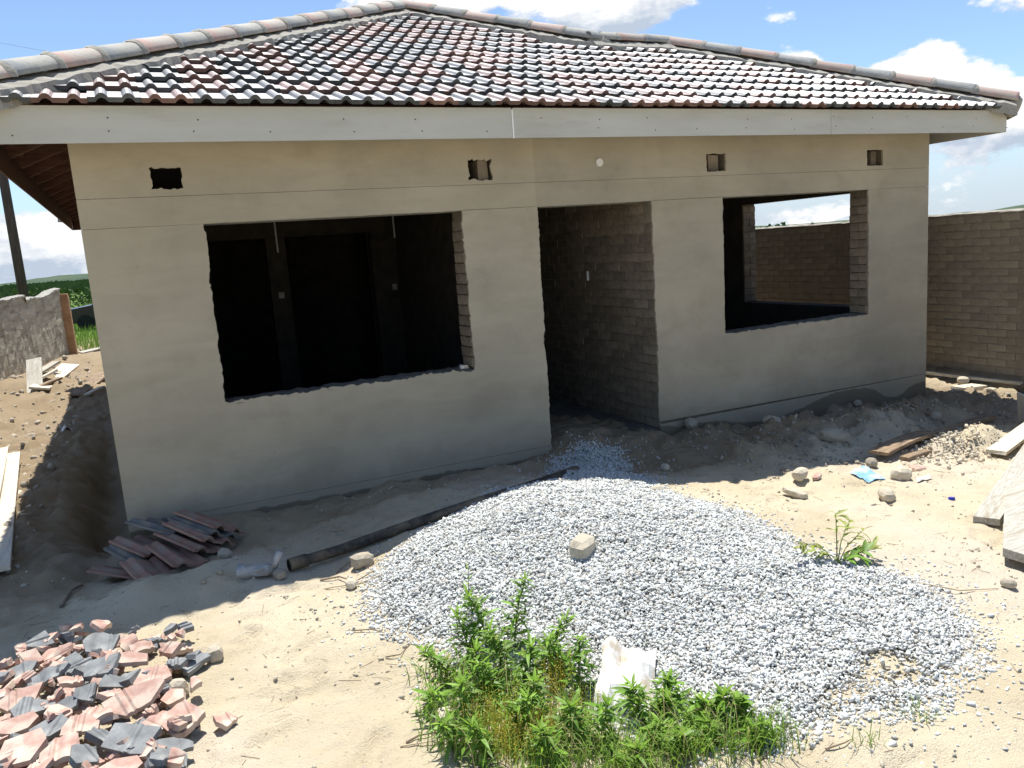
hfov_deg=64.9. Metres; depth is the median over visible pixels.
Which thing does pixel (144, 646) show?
tile shard
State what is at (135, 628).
tile shard
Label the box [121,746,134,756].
tile shard
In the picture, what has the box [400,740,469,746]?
twig
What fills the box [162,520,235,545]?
stacked tile
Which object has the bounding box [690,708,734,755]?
leafy weed
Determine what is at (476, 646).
leafy weed
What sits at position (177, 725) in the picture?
tile shard
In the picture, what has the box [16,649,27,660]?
tile shard
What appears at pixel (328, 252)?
house
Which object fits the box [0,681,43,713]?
tile shard
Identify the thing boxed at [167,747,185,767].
tile shard
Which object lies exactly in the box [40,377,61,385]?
plank
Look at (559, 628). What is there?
leafy weed
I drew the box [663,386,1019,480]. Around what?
clods
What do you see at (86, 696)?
tile shard
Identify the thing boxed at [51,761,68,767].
tile shard
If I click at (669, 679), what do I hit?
leafy weed
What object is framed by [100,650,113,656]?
tile shard
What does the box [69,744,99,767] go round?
tile shard
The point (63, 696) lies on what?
tile shard
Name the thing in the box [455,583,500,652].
leafy weed
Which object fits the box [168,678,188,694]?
stone
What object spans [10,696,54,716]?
tile shard
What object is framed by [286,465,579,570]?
drain pipe
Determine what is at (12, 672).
tile shard
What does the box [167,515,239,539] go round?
stacked tile
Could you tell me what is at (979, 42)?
sky
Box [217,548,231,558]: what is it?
stone
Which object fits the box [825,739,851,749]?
twig
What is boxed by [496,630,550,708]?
leafy weed
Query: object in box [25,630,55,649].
tile shard
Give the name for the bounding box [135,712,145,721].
tile shard
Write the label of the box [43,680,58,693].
tile shard
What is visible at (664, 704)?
leafy weed
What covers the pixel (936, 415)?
stone
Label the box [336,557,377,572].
twig
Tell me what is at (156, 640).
tile shard
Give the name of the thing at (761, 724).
leafy weed
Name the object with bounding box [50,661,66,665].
tile shard
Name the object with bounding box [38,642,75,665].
tile shard
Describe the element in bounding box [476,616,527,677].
leafy weed
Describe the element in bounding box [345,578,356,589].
stone
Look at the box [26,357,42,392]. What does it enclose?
plank
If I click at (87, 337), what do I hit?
field grass
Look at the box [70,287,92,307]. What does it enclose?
bush
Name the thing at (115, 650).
tile shard
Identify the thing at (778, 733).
grass tuft
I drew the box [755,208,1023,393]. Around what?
brick boundary wall
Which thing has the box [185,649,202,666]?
tile shard
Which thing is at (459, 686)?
leafy weed
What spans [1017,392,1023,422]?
plank
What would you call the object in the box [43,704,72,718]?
tile shard
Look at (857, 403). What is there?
stone
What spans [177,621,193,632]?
tile shard
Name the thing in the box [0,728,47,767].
tile shard
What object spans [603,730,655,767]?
leafy weed
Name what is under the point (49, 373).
plank
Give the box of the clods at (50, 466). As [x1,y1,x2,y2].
[0,355,92,586]
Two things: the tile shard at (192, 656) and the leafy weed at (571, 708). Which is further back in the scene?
the tile shard at (192, 656)
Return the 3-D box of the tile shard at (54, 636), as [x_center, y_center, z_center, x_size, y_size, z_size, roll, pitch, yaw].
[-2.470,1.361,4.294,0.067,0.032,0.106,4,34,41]
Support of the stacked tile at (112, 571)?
on the ground at (78, 523)
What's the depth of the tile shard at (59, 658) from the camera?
4.06 m
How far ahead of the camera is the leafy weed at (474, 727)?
3.09 m
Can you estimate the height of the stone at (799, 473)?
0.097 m
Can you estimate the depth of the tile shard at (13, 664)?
4.16 m
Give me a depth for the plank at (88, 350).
21.53 m
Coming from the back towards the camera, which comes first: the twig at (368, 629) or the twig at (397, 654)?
the twig at (368, 629)
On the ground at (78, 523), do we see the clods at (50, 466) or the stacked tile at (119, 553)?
the clods at (50, 466)
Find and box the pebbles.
[2,389,1023,767]
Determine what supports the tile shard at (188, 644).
on the ground at (78, 523)
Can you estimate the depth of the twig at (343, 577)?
4.89 m
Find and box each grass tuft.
[390,642,445,682]
[754,699,807,747]
[847,713,885,748]
[891,689,944,723]
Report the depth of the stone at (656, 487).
5.62 m
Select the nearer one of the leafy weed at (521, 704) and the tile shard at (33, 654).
the leafy weed at (521, 704)
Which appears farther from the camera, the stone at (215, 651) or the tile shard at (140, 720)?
the stone at (215, 651)
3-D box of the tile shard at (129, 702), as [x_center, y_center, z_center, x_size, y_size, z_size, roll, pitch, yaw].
[-1.667,1.390,3.570,0.252,0.031,0.146,-28,40,-34]
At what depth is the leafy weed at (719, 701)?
3.14 m
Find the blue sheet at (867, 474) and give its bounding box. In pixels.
[850,465,885,482]
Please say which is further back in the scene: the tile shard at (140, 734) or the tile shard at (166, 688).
the tile shard at (166, 688)
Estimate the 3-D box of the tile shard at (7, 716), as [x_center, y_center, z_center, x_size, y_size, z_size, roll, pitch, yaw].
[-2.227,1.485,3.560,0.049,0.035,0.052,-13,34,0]
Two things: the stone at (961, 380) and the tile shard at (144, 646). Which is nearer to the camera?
the tile shard at (144, 646)
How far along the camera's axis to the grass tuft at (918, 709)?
3.14 m
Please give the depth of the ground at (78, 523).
4.93 m
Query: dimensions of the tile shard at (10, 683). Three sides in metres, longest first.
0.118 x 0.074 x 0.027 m
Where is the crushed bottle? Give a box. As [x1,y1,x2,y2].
[236,550,283,578]
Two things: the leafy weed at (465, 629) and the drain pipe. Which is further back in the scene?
the drain pipe
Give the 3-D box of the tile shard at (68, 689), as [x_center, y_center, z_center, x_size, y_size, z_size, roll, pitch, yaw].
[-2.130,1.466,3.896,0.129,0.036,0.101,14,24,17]
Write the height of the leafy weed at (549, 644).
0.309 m
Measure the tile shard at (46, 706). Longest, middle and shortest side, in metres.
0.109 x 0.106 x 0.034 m
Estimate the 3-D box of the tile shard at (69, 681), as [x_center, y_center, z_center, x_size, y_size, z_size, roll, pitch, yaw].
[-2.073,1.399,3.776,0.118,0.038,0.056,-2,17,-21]
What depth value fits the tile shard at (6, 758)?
3.20 m
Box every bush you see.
[12,284,82,304]
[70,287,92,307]
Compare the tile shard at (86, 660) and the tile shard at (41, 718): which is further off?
the tile shard at (86, 660)
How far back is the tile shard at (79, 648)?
4.17 m
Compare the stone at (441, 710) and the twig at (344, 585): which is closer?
the stone at (441, 710)
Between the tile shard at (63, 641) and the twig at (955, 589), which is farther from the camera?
the tile shard at (63, 641)
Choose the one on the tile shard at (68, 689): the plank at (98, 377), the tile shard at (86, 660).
the tile shard at (86, 660)
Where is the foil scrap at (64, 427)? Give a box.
[61,425,71,430]
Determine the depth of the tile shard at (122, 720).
3.52 m
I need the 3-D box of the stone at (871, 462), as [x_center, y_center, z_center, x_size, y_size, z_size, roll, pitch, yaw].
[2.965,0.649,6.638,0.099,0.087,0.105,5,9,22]
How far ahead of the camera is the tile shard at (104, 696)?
3.60 m
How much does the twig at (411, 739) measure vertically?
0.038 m
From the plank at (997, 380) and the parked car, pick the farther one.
the parked car
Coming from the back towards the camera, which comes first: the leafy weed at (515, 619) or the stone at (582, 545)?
the stone at (582, 545)
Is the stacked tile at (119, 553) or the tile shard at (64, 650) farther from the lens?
the stacked tile at (119, 553)
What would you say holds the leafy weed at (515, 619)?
on the ground at (78, 523)
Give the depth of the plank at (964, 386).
9.58 m
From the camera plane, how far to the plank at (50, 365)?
14.40 m
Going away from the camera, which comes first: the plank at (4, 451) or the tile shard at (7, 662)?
the tile shard at (7, 662)
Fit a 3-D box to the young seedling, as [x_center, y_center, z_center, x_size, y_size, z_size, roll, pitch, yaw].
[1.791,0.846,4.480,0.569,0.340,0.335,-4,10,0]
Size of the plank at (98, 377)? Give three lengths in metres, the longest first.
2.069 x 0.223 x 0.036 m
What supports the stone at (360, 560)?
on the ground at (78, 523)
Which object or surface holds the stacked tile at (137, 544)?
on the stacked tile at (119, 553)
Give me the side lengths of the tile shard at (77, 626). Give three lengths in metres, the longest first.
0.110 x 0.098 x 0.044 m
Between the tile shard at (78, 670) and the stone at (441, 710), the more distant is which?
the tile shard at (78, 670)
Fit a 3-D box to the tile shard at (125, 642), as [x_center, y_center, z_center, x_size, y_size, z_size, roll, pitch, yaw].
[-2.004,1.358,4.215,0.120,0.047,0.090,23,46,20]
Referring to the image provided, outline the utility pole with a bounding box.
[0,172,28,296]
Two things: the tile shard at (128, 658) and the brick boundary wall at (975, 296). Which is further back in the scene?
the brick boundary wall at (975, 296)
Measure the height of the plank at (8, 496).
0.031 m
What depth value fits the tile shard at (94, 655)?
4.03 m
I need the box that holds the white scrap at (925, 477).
[916,474,931,481]
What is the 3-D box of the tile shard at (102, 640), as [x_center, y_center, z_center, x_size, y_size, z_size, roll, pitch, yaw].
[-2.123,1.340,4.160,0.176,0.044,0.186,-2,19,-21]
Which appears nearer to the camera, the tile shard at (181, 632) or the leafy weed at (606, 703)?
the leafy weed at (606, 703)
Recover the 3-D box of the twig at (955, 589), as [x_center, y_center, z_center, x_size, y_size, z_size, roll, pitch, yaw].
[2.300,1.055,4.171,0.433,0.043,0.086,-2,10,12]
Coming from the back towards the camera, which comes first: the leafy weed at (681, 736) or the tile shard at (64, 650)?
the tile shard at (64, 650)
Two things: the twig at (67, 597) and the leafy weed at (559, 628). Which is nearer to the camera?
the leafy weed at (559, 628)
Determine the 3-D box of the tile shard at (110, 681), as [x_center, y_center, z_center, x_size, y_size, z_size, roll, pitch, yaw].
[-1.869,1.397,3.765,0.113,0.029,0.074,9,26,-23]
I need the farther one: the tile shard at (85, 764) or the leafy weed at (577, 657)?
the leafy weed at (577, 657)
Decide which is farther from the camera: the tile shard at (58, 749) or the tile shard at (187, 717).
the tile shard at (187, 717)
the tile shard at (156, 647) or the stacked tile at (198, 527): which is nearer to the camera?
the tile shard at (156, 647)
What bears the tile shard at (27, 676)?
on the tile shard
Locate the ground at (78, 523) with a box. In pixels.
[0,293,1023,767]
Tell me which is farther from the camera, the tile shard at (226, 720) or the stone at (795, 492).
the stone at (795, 492)
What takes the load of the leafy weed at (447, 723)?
on the ground at (78, 523)
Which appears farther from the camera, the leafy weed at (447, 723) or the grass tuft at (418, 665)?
the grass tuft at (418, 665)
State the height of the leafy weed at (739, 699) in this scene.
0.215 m
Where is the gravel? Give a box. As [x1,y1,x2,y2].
[310,431,1023,767]
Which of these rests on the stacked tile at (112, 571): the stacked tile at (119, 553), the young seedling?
the stacked tile at (119, 553)
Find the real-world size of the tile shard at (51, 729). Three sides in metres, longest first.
0.160 x 0.155 x 0.029 m
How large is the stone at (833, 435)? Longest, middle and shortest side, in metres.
0.245 x 0.144 x 0.132 m
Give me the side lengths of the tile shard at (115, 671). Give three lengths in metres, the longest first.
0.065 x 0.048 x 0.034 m
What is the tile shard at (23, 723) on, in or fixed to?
on the tile shard
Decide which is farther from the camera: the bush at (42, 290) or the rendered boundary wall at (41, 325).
the bush at (42, 290)
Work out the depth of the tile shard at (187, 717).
3.44 m
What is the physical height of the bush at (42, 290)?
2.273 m
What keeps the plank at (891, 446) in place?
on the ground at (78, 523)
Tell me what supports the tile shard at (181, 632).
on the tile shard at (188, 644)
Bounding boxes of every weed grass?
[405,637,805,767]
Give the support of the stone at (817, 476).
on the ground at (78, 523)
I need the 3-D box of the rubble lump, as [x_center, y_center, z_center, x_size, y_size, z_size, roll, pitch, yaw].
[-0.418,-0.150,7.029,0.081,0.049,0.084,-7,10,-16]
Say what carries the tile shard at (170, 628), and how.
on the ground at (78, 523)
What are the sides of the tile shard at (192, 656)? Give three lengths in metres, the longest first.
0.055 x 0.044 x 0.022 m
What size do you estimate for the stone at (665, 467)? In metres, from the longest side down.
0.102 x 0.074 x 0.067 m
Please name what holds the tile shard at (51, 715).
on the tile shard at (55, 708)
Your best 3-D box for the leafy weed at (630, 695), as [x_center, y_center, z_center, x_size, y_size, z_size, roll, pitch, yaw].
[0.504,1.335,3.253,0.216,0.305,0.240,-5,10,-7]
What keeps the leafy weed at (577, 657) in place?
on the ground at (78, 523)
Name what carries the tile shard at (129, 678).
on the ground at (78, 523)
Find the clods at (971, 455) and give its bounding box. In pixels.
[886,422,1020,469]
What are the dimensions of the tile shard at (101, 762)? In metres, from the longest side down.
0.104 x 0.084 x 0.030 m
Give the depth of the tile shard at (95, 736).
3.33 m
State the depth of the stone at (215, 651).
4.03 m
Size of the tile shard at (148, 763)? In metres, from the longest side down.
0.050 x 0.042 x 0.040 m
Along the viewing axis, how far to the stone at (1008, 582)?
4.17 m
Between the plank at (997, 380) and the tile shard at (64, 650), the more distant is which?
the plank at (997, 380)
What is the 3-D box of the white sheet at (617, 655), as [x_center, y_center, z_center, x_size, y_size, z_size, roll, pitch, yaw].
[0.496,1.267,3.477,0.239,0.171,0.431,-2,10,14]
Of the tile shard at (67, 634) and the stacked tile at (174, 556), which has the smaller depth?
the tile shard at (67, 634)
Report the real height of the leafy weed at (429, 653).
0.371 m
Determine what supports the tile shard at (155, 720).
on the tile shard
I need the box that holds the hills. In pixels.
[0,205,1023,285]
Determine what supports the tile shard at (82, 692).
on the tile shard
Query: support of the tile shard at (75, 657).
on the tile shard at (69, 672)
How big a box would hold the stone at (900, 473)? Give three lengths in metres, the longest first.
0.171 x 0.122 x 0.119 m
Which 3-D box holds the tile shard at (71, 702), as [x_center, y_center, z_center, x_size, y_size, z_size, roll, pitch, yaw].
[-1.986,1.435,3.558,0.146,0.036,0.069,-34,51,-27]
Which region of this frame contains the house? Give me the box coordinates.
[0,0,1022,537]
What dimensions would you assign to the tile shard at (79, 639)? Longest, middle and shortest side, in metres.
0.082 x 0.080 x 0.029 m
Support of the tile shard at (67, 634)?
on the tile shard at (77, 626)
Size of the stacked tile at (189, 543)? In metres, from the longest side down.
0.420 x 0.307 x 0.042 m
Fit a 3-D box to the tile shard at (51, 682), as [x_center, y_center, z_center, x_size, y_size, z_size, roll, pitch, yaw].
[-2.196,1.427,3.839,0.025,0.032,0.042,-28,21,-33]
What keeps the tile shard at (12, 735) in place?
on the tile shard
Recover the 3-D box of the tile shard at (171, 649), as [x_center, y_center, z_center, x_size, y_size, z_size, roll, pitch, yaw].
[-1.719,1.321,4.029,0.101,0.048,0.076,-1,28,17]
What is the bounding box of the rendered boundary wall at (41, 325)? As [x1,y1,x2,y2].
[0,288,77,379]
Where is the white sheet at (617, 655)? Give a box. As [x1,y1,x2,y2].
[594,636,656,722]
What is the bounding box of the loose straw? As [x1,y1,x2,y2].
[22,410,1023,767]
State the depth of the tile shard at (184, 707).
3.48 m
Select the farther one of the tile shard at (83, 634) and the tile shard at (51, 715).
the tile shard at (83, 634)
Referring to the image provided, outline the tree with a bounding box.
[760,222,784,227]
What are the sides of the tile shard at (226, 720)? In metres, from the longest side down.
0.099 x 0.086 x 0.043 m
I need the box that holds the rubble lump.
[459,364,468,368]
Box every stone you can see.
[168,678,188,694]
[206,643,222,662]
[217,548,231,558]
[217,569,223,574]
[272,568,285,579]
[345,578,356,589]
[349,552,373,568]
[435,706,455,729]
[569,533,595,560]
[651,485,663,490]
[661,463,669,470]
[684,417,697,428]
[762,415,780,422]
[782,487,807,498]
[792,467,807,480]
[812,472,821,479]
[819,428,846,442]
[853,400,861,406]
[865,458,877,467]
[877,487,895,501]
[890,466,911,480]
[908,465,925,471]
[930,411,941,419]
[957,376,969,384]
[1000,577,1016,588]
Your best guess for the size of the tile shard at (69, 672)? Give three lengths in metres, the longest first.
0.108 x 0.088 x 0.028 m
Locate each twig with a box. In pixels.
[59,584,82,607]
[320,570,373,580]
[322,573,383,588]
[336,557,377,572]
[351,628,391,634]
[385,644,409,657]
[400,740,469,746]
[405,732,444,743]
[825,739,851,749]
[913,581,998,590]
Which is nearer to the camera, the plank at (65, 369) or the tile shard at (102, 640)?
the tile shard at (102, 640)
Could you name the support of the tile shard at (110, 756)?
on the ground at (78, 523)
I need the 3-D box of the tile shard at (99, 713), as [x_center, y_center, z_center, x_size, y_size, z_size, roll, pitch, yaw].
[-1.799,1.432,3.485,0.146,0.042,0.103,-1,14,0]
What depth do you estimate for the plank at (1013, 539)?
4.85 m
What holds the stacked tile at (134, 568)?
on the ground at (78, 523)
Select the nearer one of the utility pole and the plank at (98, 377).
the plank at (98, 377)
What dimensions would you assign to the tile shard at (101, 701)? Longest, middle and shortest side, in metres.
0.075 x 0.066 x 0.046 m
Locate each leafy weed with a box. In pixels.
[410,679,454,720]
[412,641,469,690]
[426,706,483,767]
[442,667,492,726]
[443,603,489,669]
[449,636,493,684]
[451,711,506,767]
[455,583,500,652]
[469,654,517,706]
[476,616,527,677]
[494,568,540,659]
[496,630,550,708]
[496,687,541,754]
[514,667,558,718]
[520,607,576,685]
[524,715,578,767]
[535,630,576,691]
[545,690,598,757]
[559,633,599,705]
[570,691,628,760]
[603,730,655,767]
[610,672,658,726]
[626,709,676,755]
[645,682,686,721]
[648,667,694,716]
[659,721,703,756]
[675,688,721,726]
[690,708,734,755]
[704,681,736,724]
[722,689,757,738]
[731,711,780,755]
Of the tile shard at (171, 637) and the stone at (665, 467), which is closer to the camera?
the tile shard at (171, 637)
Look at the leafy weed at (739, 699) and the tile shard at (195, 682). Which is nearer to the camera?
the leafy weed at (739, 699)
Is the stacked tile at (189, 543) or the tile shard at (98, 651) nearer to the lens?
the tile shard at (98, 651)
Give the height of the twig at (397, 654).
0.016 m
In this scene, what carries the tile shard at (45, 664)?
on the tile shard at (55, 663)
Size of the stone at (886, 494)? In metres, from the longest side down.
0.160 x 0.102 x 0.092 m
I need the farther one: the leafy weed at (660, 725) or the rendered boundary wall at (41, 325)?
the rendered boundary wall at (41, 325)
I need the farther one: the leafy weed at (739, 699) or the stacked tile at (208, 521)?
the stacked tile at (208, 521)
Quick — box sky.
[0,0,1023,283]
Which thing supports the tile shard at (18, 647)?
on the tile shard at (17, 661)
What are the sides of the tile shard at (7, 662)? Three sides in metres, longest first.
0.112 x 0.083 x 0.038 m
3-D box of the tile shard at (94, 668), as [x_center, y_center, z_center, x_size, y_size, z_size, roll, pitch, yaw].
[-1.968,1.353,3.861,0.193,0.034,0.175,-7,21,23]
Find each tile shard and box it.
[0,657,12,669]
[0,658,15,670]
[0,670,14,685]
[0,671,8,682]
[0,678,15,689]
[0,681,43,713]
[0,687,9,699]
[0,711,40,736]
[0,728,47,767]
[0,734,8,744]
[0,749,13,762]
[1,669,15,682]
[1,713,12,720]
[1,758,16,767]
[7,660,38,677]
[9,733,20,738]
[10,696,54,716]
[14,642,26,652]
[14,673,23,685]
[15,653,43,664]
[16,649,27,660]
[18,648,43,663]
[21,670,36,683]
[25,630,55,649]
[27,756,54,767]
[29,713,68,740]
[31,663,70,687]
[33,646,50,651]
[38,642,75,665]
[38,714,45,721]
[38,732,79,766]
[40,699,62,709]
[42,660,52,667]
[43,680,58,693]
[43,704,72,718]
[44,632,60,642]
[46,708,69,721]
[47,655,64,660]
[47,687,64,703]
[48,677,55,686]
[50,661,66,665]
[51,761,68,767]
[52,642,73,657]
[54,691,68,698]
[55,637,68,645]
[57,675,83,687]
[57,696,78,711]
[59,623,71,631]
[59,631,74,637]
[60,713,99,736]
[63,651,83,675]
[63,686,77,691]
[65,655,93,678]
[66,666,74,675]
[69,622,84,637]
[69,636,84,642]
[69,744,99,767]
[72,665,83,675]
[73,644,84,652]
[73,682,97,704]
[74,631,91,636]
[74,702,86,714]
[81,760,99,767]
[82,706,112,720]
[83,632,119,655]
[83,652,120,681]
[84,693,95,700]
[84,726,108,748]
[88,652,100,658]
[90,620,111,632]
[90,677,102,685]
[92,648,102,654]
[96,688,110,703]
[96,688,121,700]
[98,674,124,690]
[98,758,106,766]
[99,755,142,767]
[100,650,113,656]
[100,713,120,723]
[101,677,165,718]
[101,723,161,755]
[103,664,118,675]
[104,739,128,762]
[105,651,148,666]
[109,648,122,652]
[112,667,123,675]
[112,718,130,726]
[116,736,129,744]
[119,633,137,651]
[119,668,140,686]
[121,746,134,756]
[128,624,140,634]
[129,640,154,652]
[133,665,171,684]
[134,718,145,723]
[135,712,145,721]
[138,737,156,759]
[141,714,162,736]
[141,745,166,767]
[142,703,158,717]
[144,758,155,767]
[145,637,165,645]
[148,643,157,653]
[149,747,169,766]
[155,699,164,708]
[155,737,193,751]
[156,753,187,767]
[159,641,182,657]
[160,683,169,693]
[160,689,185,708]
[160,699,205,737]
[163,623,177,635]
[165,657,187,669]
[167,633,176,640]
[167,715,187,731]
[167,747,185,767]
[174,714,191,721]
[175,628,185,638]
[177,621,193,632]
[177,643,192,654]
[181,652,210,677]
[182,642,191,647]
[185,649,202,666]
[186,654,195,659]
[190,676,201,692]
[190,725,200,735]
[213,711,237,730]
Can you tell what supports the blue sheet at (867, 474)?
on the ground at (78, 523)
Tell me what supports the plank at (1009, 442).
on the ground at (78, 523)
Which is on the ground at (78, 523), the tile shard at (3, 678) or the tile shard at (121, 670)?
the tile shard at (121, 670)
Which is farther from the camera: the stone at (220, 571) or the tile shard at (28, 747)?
the stone at (220, 571)
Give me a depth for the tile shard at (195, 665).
3.94 m
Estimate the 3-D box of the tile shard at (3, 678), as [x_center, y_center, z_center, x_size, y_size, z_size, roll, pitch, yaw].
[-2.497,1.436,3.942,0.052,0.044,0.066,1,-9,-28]
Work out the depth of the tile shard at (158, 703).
3.68 m
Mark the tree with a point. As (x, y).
(782, 223)
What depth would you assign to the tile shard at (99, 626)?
4.37 m
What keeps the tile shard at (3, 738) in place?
on the ground at (78, 523)
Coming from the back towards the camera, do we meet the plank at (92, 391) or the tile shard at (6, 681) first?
the plank at (92, 391)
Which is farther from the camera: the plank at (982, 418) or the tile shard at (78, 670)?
the plank at (982, 418)
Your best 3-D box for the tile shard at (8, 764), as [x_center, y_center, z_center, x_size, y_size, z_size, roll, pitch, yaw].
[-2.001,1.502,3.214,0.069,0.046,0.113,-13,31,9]
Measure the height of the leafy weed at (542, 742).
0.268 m
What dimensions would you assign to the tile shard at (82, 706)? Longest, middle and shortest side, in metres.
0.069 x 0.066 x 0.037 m
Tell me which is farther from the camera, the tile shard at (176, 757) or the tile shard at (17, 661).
the tile shard at (17, 661)
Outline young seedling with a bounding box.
[793,509,882,566]
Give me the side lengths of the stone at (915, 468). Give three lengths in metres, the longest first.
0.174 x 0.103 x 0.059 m
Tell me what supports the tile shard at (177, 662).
on the tile shard at (195, 665)
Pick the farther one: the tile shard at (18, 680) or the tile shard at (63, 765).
the tile shard at (18, 680)
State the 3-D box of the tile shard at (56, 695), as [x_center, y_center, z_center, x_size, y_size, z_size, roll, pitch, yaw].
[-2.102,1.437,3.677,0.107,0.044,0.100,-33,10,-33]
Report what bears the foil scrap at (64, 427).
on the ground at (78, 523)
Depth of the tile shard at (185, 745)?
3.32 m
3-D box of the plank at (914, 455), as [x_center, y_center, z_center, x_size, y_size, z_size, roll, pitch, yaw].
[3.472,0.609,6.914,0.374,0.030,0.082,-9,11,-31]
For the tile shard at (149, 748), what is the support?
on the tile shard at (161, 746)
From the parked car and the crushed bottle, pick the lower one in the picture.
the crushed bottle
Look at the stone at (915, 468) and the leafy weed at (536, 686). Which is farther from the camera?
the stone at (915, 468)
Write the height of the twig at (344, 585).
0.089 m
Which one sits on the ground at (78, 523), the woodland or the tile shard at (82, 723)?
the woodland
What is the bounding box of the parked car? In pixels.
[71,304,95,329]
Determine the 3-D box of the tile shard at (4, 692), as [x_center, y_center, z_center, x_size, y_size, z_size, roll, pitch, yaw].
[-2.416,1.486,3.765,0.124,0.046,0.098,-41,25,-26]
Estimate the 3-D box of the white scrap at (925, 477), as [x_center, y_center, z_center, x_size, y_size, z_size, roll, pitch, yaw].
[3.224,0.738,6.316,0.175,0.024,0.087,-6,10,-13]
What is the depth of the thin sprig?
4.14 m
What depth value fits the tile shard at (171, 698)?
3.67 m
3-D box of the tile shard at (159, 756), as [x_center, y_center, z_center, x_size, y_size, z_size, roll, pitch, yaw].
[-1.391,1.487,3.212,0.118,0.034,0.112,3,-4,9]
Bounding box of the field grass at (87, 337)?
[73,323,99,350]
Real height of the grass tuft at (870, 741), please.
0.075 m
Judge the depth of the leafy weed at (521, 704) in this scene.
3.21 m
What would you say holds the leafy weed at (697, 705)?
on the ground at (78, 523)
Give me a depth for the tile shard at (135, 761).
3.18 m
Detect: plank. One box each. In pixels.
[0,447,8,494]
[0,451,20,571]
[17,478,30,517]
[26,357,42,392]
[29,363,78,389]
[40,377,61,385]
[42,361,60,372]
[43,369,57,378]
[68,372,104,395]
[78,347,99,353]
[83,386,105,395]
[869,430,938,455]
[899,449,932,460]
[904,401,945,422]
[926,371,1022,384]
[933,414,995,434]
[950,383,986,389]
[973,445,1023,525]
[986,422,1023,454]
[1003,474,1023,562]
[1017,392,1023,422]
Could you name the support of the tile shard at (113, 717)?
on the tile shard at (122, 720)
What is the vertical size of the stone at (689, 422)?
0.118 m
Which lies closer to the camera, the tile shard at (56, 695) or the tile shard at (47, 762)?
the tile shard at (47, 762)
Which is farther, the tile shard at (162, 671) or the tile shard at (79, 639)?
the tile shard at (79, 639)
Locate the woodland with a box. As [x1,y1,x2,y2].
[0,279,90,298]
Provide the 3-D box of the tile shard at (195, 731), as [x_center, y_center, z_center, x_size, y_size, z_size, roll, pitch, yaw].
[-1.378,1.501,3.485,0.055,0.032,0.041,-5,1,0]
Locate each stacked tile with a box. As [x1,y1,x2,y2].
[86,565,133,579]
[103,544,155,560]
[108,534,167,557]
[120,556,175,579]
[125,518,182,535]
[145,541,209,567]
[146,517,186,535]
[153,530,221,552]
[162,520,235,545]
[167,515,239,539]
[173,509,244,533]
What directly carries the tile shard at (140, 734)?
on the tile shard at (149, 748)
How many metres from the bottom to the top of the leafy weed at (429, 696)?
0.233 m
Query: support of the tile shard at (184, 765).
on the ground at (78, 523)
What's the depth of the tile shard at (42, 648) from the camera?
4.20 m
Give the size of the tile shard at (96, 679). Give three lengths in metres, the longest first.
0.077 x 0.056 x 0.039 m
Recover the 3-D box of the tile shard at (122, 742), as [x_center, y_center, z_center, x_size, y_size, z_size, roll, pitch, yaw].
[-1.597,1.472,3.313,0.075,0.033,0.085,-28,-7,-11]
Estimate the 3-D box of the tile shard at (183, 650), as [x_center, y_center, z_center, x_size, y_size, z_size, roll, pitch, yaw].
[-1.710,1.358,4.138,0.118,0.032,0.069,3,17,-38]
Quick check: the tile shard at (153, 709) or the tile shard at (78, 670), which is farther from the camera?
the tile shard at (78, 670)
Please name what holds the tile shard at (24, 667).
on the tile shard at (6, 681)
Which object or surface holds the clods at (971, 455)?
on the ground at (78, 523)
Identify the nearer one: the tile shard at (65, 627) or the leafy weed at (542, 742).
the leafy weed at (542, 742)
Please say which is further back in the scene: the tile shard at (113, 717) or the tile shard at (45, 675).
the tile shard at (45, 675)
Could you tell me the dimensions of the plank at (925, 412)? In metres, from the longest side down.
0.507 x 0.033 x 0.020 m
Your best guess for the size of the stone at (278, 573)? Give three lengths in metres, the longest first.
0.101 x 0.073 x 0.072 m
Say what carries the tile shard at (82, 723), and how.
on the tile shard at (95, 736)
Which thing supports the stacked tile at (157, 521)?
on the ground at (78, 523)
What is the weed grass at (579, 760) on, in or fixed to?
on the ground at (78, 523)
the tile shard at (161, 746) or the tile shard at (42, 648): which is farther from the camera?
the tile shard at (42, 648)
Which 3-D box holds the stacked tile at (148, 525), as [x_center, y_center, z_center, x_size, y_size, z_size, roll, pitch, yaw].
[-2.494,1.020,5.763,0.420,0.042,0.307,9,-6,23]
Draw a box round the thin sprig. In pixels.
[461,563,475,608]
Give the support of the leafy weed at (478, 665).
on the ground at (78, 523)
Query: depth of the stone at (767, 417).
7.85 m
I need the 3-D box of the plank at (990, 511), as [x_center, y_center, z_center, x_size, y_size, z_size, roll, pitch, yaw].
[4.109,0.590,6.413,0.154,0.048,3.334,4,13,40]
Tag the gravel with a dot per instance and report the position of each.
(622, 495)
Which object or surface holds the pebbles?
on the ground at (78, 523)

